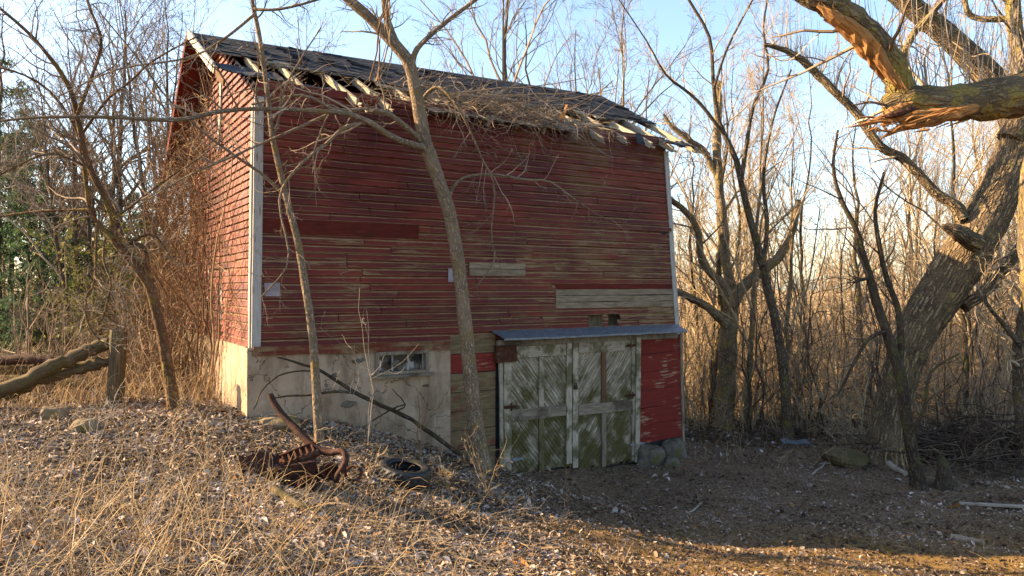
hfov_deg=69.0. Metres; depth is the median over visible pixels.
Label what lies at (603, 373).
door
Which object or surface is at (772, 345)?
sapling
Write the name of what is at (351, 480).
weed stalk
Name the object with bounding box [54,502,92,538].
weed stalk
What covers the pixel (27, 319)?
leafless shrub
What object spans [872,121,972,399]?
bare tree
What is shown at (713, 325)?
bare tree
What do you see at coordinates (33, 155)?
bare tree
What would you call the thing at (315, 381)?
bare tree
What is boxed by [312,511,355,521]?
fallen stick
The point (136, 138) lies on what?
bare tree
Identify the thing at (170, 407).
weed stalk
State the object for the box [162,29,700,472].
barn
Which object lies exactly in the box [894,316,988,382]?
sapling
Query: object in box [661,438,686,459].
fieldstone
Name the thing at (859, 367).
sapling
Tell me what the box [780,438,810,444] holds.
plastic sheet
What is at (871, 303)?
sapling
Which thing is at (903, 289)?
bare tree
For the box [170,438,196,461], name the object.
weed stalk
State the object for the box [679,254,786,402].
sapling
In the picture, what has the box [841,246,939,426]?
sapling
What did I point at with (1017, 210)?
bare tree
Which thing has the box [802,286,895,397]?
sapling
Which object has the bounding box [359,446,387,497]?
weed stalk
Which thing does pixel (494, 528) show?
leaf litter
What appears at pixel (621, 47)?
bare tree
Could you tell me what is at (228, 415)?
weed stalk
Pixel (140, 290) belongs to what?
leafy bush
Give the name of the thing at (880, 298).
sapling
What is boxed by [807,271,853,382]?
sapling
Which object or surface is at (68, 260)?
leafy bush
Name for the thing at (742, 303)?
bare tree
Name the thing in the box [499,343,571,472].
door
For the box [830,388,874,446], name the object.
leafless shrub
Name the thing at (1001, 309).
sapling
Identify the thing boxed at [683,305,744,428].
sapling
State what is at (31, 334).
leafless shrub
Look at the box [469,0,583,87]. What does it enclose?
bare tree
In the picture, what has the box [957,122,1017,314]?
bare tree
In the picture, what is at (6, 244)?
bare tree
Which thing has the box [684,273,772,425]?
sapling
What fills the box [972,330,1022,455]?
leafless shrub
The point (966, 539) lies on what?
fallen log
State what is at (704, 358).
sapling
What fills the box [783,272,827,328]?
sapling
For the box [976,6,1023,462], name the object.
bare tree
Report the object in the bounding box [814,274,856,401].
sapling
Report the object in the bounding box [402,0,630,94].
bare tree
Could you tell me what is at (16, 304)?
leafless shrub
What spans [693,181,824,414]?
sapling
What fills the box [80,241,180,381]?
leafless shrub
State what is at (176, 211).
climbing vine
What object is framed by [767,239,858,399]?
sapling
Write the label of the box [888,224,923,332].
sapling
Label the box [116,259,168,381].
leafless shrub
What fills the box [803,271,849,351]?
sapling
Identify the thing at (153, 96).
bare tree
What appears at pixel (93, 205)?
bare tree
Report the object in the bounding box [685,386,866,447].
brush pile
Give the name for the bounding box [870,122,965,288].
bare tree
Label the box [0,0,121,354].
bare tree
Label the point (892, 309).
sapling
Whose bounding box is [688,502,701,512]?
fallen stick
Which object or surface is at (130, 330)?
leafless shrub
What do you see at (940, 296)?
willow tree
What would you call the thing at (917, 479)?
bare tree
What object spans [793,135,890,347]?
bare tree
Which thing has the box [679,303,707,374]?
sapling
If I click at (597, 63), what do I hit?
bare tree
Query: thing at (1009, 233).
bare tree
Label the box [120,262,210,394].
leafless shrub
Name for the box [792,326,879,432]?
sapling
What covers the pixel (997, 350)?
sapling
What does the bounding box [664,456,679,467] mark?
fieldstone
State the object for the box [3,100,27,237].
bare tree
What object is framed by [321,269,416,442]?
sapling
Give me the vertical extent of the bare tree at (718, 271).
10.878 m
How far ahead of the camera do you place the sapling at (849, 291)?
33.25 m
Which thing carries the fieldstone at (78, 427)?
on the ground at (772, 496)
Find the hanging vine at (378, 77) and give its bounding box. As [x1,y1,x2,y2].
[369,0,392,81]
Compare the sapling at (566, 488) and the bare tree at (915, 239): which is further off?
the bare tree at (915, 239)
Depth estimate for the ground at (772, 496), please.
11.51 m
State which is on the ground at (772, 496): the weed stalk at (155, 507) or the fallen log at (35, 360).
the weed stalk at (155, 507)
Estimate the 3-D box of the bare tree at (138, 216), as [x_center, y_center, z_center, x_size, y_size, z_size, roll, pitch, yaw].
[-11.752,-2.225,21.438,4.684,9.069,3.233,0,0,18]
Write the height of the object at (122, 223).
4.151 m
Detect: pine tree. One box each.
[0,53,76,354]
[0,106,60,353]
[0,190,72,357]
[3,127,105,351]
[29,204,94,357]
[33,180,104,352]
[58,185,126,326]
[105,190,156,351]
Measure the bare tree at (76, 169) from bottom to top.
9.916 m
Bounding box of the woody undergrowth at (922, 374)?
[675,286,1015,448]
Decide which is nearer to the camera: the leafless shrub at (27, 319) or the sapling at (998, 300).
the leafless shrub at (27, 319)
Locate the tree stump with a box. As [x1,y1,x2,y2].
[932,455,953,491]
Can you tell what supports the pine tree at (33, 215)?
on the ground at (772, 496)
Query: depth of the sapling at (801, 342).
21.04 m
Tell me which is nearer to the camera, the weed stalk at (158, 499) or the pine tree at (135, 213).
the weed stalk at (158, 499)
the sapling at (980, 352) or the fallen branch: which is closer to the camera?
the fallen branch
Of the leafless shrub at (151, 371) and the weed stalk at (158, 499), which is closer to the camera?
the weed stalk at (158, 499)
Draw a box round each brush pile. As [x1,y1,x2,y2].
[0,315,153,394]
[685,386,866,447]
[797,340,1023,482]
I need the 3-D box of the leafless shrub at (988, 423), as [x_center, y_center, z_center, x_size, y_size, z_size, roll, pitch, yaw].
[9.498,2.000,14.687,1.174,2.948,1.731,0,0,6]
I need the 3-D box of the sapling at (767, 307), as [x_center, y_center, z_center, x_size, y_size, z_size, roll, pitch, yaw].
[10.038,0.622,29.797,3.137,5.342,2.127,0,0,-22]
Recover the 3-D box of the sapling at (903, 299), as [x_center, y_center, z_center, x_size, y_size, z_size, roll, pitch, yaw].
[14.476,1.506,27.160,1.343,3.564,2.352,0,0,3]
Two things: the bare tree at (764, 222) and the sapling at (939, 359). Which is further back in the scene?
the bare tree at (764, 222)
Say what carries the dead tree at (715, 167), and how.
on the ground at (772, 496)
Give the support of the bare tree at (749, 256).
on the ground at (772, 496)
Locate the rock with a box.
[819,447,869,468]
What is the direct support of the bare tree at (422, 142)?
on the ground at (772, 496)
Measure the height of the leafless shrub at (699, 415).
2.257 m
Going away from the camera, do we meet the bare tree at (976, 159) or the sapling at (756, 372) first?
the sapling at (756, 372)
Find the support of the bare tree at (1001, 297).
on the ground at (772, 496)
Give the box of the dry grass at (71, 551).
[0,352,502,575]
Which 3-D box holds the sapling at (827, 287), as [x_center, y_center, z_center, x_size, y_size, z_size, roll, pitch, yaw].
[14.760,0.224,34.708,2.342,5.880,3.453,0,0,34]
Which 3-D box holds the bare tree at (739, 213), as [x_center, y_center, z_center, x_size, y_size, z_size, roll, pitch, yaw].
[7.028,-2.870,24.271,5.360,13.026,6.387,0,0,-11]
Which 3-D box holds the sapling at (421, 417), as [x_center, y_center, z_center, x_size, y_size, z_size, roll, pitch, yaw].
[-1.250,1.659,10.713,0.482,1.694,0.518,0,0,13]
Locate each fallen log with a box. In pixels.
[0,354,53,365]
[0,364,75,377]
[7,375,94,389]
[270,486,336,515]
[887,461,907,475]
[950,534,984,545]
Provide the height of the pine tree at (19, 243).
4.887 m
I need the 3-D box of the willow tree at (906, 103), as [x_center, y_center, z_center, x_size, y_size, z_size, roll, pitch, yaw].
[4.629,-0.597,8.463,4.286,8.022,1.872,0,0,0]
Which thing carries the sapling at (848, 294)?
on the ground at (772, 496)
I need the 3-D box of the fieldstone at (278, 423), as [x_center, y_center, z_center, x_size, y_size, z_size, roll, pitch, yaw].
[-3.313,1.923,10.614,0.588,0.253,0.525,1,-4,-8]
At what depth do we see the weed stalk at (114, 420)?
7.86 m
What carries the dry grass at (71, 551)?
on the ground at (772, 496)
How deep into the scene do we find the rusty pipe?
8.12 m
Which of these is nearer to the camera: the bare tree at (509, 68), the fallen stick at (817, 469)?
the fallen stick at (817, 469)
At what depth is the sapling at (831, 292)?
36.01 m
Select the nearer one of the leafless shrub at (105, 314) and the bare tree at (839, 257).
the leafless shrub at (105, 314)
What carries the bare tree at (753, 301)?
on the ground at (772, 496)
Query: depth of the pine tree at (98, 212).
24.87 m
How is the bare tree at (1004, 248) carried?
on the ground at (772, 496)
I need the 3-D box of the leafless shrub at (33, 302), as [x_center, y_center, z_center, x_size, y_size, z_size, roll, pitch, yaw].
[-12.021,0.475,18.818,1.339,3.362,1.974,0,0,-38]
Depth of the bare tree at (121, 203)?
20.09 m
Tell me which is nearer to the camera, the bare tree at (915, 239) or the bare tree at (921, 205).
the bare tree at (915, 239)
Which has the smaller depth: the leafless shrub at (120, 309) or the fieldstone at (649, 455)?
the fieldstone at (649, 455)
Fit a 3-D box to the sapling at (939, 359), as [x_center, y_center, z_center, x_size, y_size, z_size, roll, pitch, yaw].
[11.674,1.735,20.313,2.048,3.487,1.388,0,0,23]
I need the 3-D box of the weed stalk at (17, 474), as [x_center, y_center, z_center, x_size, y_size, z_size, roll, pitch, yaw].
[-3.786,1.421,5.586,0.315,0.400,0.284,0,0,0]
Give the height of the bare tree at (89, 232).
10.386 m
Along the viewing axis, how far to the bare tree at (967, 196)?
38.91 m
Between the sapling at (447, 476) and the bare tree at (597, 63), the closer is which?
the sapling at (447, 476)
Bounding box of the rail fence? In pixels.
[0,327,126,405]
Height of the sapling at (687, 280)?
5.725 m
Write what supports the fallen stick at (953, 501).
on the ground at (772, 496)
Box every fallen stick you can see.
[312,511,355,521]
[507,508,600,514]
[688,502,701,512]
[811,461,826,474]
[943,496,964,506]
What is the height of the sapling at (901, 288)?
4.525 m
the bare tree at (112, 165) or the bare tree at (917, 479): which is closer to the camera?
the bare tree at (917, 479)
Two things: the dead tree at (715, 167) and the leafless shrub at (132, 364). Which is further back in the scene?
the dead tree at (715, 167)
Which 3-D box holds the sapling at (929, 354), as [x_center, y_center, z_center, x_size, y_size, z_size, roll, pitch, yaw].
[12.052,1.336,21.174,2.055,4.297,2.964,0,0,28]
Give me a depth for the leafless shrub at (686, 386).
17.78 m
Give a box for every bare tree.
[0,0,46,131]
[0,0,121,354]
[0,0,126,354]
[0,0,165,346]
[0,0,181,323]
[0,0,234,411]
[0,0,645,474]
[0,75,49,339]
[0,114,45,331]
[1,44,126,293]
[2,0,164,357]
[3,82,62,276]
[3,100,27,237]
[4,0,163,309]
[24,60,154,272]
[26,48,145,354]
[35,95,146,250]
[39,0,196,373]
[45,0,369,444]
[66,0,217,328]
[70,0,226,368]
[96,104,182,364]
[212,0,349,53]
[388,0,518,80]
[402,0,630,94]
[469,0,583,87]
[534,1,701,141]
[535,0,671,160]
[538,0,726,189]
[612,0,812,442]
[614,35,785,407]
[658,0,822,301]
[666,8,821,421]
[669,156,741,328]
[670,56,791,359]
[674,0,834,430]
[686,33,789,353]
[694,100,783,326]
[726,86,860,424]
[730,87,825,390]
[731,146,794,319]
[735,22,890,370]
[793,122,973,491]
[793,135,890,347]
[807,50,936,395]
[820,73,976,310]
[823,0,1023,417]
[833,50,962,291]
[837,157,913,307]
[850,14,972,291]
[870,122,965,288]
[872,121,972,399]
[875,132,987,331]
[885,121,1015,402]
[889,0,1022,343]
[898,127,1017,415]
[909,37,1005,338]
[927,121,994,246]
[929,51,1017,304]
[942,123,998,282]
[946,138,1010,325]
[954,120,1013,354]
[955,120,1017,398]
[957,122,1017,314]
[958,1,1023,331]
[959,160,1018,304]
[963,2,1023,287]
[963,175,1018,277]
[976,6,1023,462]
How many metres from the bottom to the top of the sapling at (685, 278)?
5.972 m
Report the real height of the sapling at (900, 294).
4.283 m
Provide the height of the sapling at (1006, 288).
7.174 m
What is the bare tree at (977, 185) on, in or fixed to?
on the ground at (772, 496)
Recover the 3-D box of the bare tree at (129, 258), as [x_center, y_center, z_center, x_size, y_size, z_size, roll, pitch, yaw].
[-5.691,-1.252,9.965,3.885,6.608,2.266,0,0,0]
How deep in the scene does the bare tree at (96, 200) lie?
20.40 m
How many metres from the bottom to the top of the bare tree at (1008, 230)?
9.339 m
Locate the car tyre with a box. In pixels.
[377,457,430,487]
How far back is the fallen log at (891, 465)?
13.90 m
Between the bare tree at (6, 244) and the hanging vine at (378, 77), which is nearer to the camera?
the hanging vine at (378, 77)
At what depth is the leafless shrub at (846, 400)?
16.39 m
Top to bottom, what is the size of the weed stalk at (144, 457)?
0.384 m
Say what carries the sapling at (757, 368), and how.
on the ground at (772, 496)
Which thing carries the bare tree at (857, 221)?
on the ground at (772, 496)
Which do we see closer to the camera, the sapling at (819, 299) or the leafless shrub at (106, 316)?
the leafless shrub at (106, 316)
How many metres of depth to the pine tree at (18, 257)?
23.06 m
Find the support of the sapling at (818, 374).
on the ground at (772, 496)
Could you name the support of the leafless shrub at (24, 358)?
on the ground at (772, 496)
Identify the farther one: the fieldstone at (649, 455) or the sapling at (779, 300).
the sapling at (779, 300)
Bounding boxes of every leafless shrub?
[0,232,83,355]
[0,254,75,353]
[0,257,84,356]
[0,269,55,354]
[0,337,45,393]
[1,266,40,351]
[6,246,60,352]
[32,281,101,389]
[44,305,109,380]
[61,259,147,374]
[61,333,149,394]
[63,256,152,385]
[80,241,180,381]
[83,258,163,389]
[87,217,185,383]
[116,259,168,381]
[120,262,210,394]
[683,351,755,432]
[684,320,731,428]
[691,261,806,436]
[722,320,790,433]
[767,251,883,435]
[798,292,880,439]
[801,384,871,450]
[815,321,881,445]
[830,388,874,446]
[845,290,976,448]
[918,315,1006,456]
[935,304,1016,443]
[936,339,1014,436]
[954,316,1023,459]
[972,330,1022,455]
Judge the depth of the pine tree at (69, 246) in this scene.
23.83 m
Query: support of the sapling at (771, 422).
on the ground at (772, 496)
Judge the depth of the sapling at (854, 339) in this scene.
20.37 m
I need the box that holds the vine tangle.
[288,32,638,181]
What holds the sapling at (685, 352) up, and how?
on the ground at (772, 496)
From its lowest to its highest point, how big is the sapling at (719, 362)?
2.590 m
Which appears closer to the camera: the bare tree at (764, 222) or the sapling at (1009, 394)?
the sapling at (1009, 394)
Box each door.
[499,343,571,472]
[571,340,644,468]
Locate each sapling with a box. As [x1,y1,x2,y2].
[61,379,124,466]
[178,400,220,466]
[290,421,331,446]
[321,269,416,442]
[405,343,440,458]
[431,456,453,494]
[453,421,519,491]
[559,466,575,509]
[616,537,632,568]
[674,221,713,356]
[674,229,717,379]
[675,219,709,351]
[675,231,700,345]
[678,263,741,376]
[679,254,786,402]
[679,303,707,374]
[682,311,711,374]
[683,241,743,346]
[683,272,717,418]
[683,296,719,419]
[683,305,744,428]
[683,320,768,426]
[683,329,739,421]
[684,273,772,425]
[687,331,740,401]
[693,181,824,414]
[693,317,717,413]
[704,253,820,432]
[704,263,775,407]
[706,287,779,398]
[729,191,812,339]
[733,156,891,405]
[741,274,818,409]
[743,209,862,419]
[743,333,800,428]
[745,311,825,430]
[746,202,803,344]
[747,293,779,412]
[749,240,807,349]
[752,320,788,415]
[753,332,875,435]
[757,243,809,353]
[757,263,846,406]
[757,286,810,394]
[762,203,834,332]
[763,270,825,423]
[764,267,831,408]
[764,269,836,438]
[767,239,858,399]
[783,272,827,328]
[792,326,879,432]
[794,278,852,396]
[796,317,845,419]
[798,221,898,389]
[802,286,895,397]
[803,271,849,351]
[806,286,884,412]
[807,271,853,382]
[809,234,848,332]
[813,260,882,326]
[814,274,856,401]
[815,247,883,344]
[822,317,856,393]
[824,267,884,410]
[826,266,882,407]
[827,259,924,387]
[828,188,927,398]
[834,245,993,353]
[835,229,937,375]
[835,249,893,334]
[836,335,884,406]
[840,289,884,396]
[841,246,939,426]
[846,290,988,396]
[847,242,895,365]
[848,228,909,332]
[848,332,882,417]
[851,186,909,327]
[874,261,919,326]
[879,271,924,366]
[884,257,995,351]
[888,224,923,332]
[890,281,908,324]
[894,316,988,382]
[899,264,980,401]
[901,308,956,415]
[920,330,980,410]
[935,213,1019,403]
[935,306,1000,396]
[943,272,1014,426]
[943,282,1015,416]
[947,302,1012,425]
[948,266,1018,428]
[948,320,1015,405]
[951,272,1018,413]
[953,178,1015,340]
[972,228,1018,332]
[976,346,1013,423]
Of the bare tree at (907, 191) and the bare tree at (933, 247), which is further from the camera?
the bare tree at (907, 191)
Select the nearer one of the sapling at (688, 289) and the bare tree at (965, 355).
the bare tree at (965, 355)
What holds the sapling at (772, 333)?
on the ground at (772, 496)
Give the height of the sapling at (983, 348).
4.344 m
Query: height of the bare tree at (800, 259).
12.666 m
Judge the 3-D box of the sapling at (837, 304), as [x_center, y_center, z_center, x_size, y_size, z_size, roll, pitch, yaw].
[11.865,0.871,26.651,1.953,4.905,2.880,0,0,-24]
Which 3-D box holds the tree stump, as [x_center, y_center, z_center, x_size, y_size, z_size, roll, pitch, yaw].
[7.454,3.229,12.895,0.368,0.667,0.335,0,0,0]
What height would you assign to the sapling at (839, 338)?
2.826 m
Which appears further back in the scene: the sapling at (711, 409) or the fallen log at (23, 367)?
the sapling at (711, 409)
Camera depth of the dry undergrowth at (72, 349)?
16.92 m
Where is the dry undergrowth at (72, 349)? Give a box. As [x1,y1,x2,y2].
[0,322,183,381]
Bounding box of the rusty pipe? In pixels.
[267,393,348,482]
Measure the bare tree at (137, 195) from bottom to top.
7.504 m
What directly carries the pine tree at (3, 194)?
on the ground at (772, 496)
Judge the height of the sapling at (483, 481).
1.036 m
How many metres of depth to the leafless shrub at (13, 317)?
16.06 m
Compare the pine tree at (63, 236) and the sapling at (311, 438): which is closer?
the sapling at (311, 438)
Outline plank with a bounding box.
[959,501,1023,507]
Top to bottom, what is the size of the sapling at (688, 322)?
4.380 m
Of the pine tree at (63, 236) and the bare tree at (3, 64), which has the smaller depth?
the pine tree at (63, 236)
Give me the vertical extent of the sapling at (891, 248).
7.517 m
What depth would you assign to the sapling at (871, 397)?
18.04 m
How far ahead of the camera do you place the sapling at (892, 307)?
24.59 m
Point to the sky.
(674, 24)
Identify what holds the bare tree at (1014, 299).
on the ground at (772, 496)
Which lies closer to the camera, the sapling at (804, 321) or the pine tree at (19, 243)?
the pine tree at (19, 243)
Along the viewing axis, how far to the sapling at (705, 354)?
20.55 m
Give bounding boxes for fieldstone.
[69,418,101,433]
[259,414,301,431]
[635,443,664,467]
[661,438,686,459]
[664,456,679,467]
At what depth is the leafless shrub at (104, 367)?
13.11 m
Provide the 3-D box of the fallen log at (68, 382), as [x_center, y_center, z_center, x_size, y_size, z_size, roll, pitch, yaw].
[-8.041,1.648,12.998,1.480,0.277,0.159,0,0,0]
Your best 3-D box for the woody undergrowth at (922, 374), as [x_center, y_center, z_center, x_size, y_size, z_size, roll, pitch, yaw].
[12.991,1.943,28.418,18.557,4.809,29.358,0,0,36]
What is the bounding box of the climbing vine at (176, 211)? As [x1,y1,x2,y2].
[5,56,247,404]
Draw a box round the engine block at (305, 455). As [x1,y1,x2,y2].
[238,441,362,492]
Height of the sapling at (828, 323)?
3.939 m
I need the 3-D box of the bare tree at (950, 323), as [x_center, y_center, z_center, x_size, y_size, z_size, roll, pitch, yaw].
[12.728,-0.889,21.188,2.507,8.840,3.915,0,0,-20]
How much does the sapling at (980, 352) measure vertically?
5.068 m
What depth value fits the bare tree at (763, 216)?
39.95 m
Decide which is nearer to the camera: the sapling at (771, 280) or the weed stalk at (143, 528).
the weed stalk at (143, 528)
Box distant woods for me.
[2,119,1017,341]
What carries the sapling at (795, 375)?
on the ground at (772, 496)
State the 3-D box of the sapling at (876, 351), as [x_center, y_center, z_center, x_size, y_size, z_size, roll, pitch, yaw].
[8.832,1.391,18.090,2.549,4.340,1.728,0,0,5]
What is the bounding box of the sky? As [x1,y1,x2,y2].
[0,0,1023,289]
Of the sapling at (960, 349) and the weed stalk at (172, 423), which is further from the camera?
the sapling at (960, 349)
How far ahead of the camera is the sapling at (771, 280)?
34.91 m
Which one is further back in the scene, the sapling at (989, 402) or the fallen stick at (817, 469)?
the sapling at (989, 402)
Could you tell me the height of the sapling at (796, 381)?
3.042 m
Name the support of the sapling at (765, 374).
on the ground at (772, 496)
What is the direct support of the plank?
on the ground at (772, 496)
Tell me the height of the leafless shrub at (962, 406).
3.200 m
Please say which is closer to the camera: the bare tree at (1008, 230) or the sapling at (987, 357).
the sapling at (987, 357)
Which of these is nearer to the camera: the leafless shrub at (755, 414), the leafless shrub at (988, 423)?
the leafless shrub at (988, 423)
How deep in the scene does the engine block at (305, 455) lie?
7.92 m
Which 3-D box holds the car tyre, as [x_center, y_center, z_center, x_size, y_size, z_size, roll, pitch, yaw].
[-1.365,2.338,9.459,0.680,0.293,0.680,0,0,0]
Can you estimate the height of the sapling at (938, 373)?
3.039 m
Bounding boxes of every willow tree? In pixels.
[724,0,1023,308]
[745,0,1023,465]
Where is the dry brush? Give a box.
[683,326,1023,469]
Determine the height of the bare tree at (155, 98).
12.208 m
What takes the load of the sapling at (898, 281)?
on the ground at (772, 496)
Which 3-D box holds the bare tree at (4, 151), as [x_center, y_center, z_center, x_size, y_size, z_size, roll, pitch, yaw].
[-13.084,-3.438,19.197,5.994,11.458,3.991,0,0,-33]
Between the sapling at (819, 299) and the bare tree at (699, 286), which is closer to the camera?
the sapling at (819, 299)
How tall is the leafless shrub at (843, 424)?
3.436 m
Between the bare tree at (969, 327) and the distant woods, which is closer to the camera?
the bare tree at (969, 327)
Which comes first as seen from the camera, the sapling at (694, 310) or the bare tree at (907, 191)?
the sapling at (694, 310)
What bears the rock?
on the ground at (772, 496)
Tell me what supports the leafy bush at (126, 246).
on the ground at (772, 496)
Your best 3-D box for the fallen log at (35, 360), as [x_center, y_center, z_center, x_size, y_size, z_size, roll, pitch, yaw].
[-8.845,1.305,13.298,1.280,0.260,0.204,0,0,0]
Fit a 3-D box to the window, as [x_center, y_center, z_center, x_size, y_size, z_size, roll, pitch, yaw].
[-1.779,1.221,12.012,1.046,0.418,0.280,0,0,-32]
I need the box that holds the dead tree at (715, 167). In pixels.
[643,81,800,430]
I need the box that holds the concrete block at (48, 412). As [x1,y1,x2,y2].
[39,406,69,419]
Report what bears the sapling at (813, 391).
on the ground at (772, 496)
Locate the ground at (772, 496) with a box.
[0,290,1023,575]
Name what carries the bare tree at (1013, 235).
on the ground at (772, 496)
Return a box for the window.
[372,350,434,378]
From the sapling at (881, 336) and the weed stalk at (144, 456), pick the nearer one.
the weed stalk at (144, 456)
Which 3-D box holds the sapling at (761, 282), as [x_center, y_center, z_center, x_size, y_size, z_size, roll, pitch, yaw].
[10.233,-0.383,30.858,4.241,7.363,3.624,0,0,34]
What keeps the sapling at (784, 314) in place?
on the ground at (772, 496)
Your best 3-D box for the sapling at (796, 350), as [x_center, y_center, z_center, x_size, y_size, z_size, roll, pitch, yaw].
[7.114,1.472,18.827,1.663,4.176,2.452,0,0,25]
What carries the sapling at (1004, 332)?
on the ground at (772, 496)
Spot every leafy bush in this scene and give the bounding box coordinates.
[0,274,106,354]
[13,208,184,372]
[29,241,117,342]
[60,206,180,353]
[84,237,188,350]
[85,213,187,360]
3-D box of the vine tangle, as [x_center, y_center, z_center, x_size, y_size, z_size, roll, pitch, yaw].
[-0.538,-3.072,12.882,6.987,2.356,2.959,0,0,-30]
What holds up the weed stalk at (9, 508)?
on the ground at (772, 496)
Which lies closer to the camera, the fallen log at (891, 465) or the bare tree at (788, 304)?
the fallen log at (891, 465)
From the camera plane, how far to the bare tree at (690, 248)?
21.48 m
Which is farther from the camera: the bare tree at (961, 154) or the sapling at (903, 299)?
the bare tree at (961, 154)
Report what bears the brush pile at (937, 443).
on the ground at (772, 496)
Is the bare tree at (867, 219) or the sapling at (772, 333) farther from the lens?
the bare tree at (867, 219)
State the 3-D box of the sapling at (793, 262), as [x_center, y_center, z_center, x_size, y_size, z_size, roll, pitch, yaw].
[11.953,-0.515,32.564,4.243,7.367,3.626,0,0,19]
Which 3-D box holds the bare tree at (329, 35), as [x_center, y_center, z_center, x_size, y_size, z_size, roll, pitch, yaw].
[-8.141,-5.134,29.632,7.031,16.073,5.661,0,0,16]
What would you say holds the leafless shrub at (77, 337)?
on the ground at (772, 496)
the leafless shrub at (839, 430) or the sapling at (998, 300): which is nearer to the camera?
the leafless shrub at (839, 430)
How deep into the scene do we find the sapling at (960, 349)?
21.97 m
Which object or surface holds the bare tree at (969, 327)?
on the ground at (772, 496)
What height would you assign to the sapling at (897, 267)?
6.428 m
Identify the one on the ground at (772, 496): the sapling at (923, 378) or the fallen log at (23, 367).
the sapling at (923, 378)
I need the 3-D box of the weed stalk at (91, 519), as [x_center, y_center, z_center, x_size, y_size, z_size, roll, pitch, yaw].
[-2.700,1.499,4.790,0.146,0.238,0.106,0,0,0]
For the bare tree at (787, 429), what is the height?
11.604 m
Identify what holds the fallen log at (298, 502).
on the ground at (772, 496)
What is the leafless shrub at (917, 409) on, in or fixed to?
on the ground at (772, 496)
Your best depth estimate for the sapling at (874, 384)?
18.61 m
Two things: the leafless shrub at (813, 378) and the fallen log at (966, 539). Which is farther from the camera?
the leafless shrub at (813, 378)
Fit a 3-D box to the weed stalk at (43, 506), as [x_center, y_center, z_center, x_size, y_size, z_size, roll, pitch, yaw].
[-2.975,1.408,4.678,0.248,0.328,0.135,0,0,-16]
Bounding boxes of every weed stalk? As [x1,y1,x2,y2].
[0,451,31,491]
[0,470,21,528]
[14,488,55,529]
[22,468,51,483]
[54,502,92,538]
[82,503,103,532]
[88,385,130,451]
[126,416,164,487]
[126,512,149,539]
[131,439,149,470]
[134,468,184,535]
[142,483,168,536]
[159,377,186,436]
[159,390,186,449]
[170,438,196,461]
[210,386,242,443]
[330,454,364,499]
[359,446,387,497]
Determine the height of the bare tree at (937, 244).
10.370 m
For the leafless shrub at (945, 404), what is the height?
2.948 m
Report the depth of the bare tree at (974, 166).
40.37 m
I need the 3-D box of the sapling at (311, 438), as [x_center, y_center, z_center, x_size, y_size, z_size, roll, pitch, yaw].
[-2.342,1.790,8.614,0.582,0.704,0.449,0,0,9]
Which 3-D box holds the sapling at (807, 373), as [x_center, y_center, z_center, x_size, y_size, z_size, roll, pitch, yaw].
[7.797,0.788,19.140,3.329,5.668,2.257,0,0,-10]
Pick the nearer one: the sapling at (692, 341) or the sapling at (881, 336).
the sapling at (881, 336)
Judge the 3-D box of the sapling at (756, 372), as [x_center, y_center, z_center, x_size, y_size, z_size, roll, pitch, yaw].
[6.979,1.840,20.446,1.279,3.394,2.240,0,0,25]
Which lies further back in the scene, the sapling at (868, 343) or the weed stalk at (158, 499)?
the sapling at (868, 343)
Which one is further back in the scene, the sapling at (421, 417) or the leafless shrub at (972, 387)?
the leafless shrub at (972, 387)
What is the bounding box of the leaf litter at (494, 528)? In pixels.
[0,363,1023,575]
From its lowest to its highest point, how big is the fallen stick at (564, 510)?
0.456 m
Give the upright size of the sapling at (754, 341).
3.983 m
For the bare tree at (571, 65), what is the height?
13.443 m
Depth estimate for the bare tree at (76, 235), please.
18.16 m
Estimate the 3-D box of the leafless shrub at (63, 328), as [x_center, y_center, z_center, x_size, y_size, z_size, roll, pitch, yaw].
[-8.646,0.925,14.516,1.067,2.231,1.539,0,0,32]
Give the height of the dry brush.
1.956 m
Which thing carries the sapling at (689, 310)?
on the ground at (772, 496)
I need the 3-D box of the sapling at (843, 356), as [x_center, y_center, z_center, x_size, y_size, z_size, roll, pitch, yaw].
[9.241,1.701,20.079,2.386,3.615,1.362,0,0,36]
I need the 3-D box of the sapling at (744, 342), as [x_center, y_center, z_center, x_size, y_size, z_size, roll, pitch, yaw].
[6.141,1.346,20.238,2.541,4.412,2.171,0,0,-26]
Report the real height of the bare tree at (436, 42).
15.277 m
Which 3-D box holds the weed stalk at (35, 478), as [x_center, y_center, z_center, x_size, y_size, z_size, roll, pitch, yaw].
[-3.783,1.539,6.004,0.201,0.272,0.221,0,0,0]
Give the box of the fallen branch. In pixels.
[253,357,461,456]
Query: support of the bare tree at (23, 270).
on the ground at (772, 496)
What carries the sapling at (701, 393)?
on the ground at (772, 496)
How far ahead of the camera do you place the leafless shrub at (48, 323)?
15.65 m
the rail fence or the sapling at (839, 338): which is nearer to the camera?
the rail fence
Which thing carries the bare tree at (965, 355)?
on the ground at (772, 496)
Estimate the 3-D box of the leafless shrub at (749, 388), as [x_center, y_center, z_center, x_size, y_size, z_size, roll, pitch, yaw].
[5.580,1.384,17.705,2.597,4.422,1.761,0,0,16]

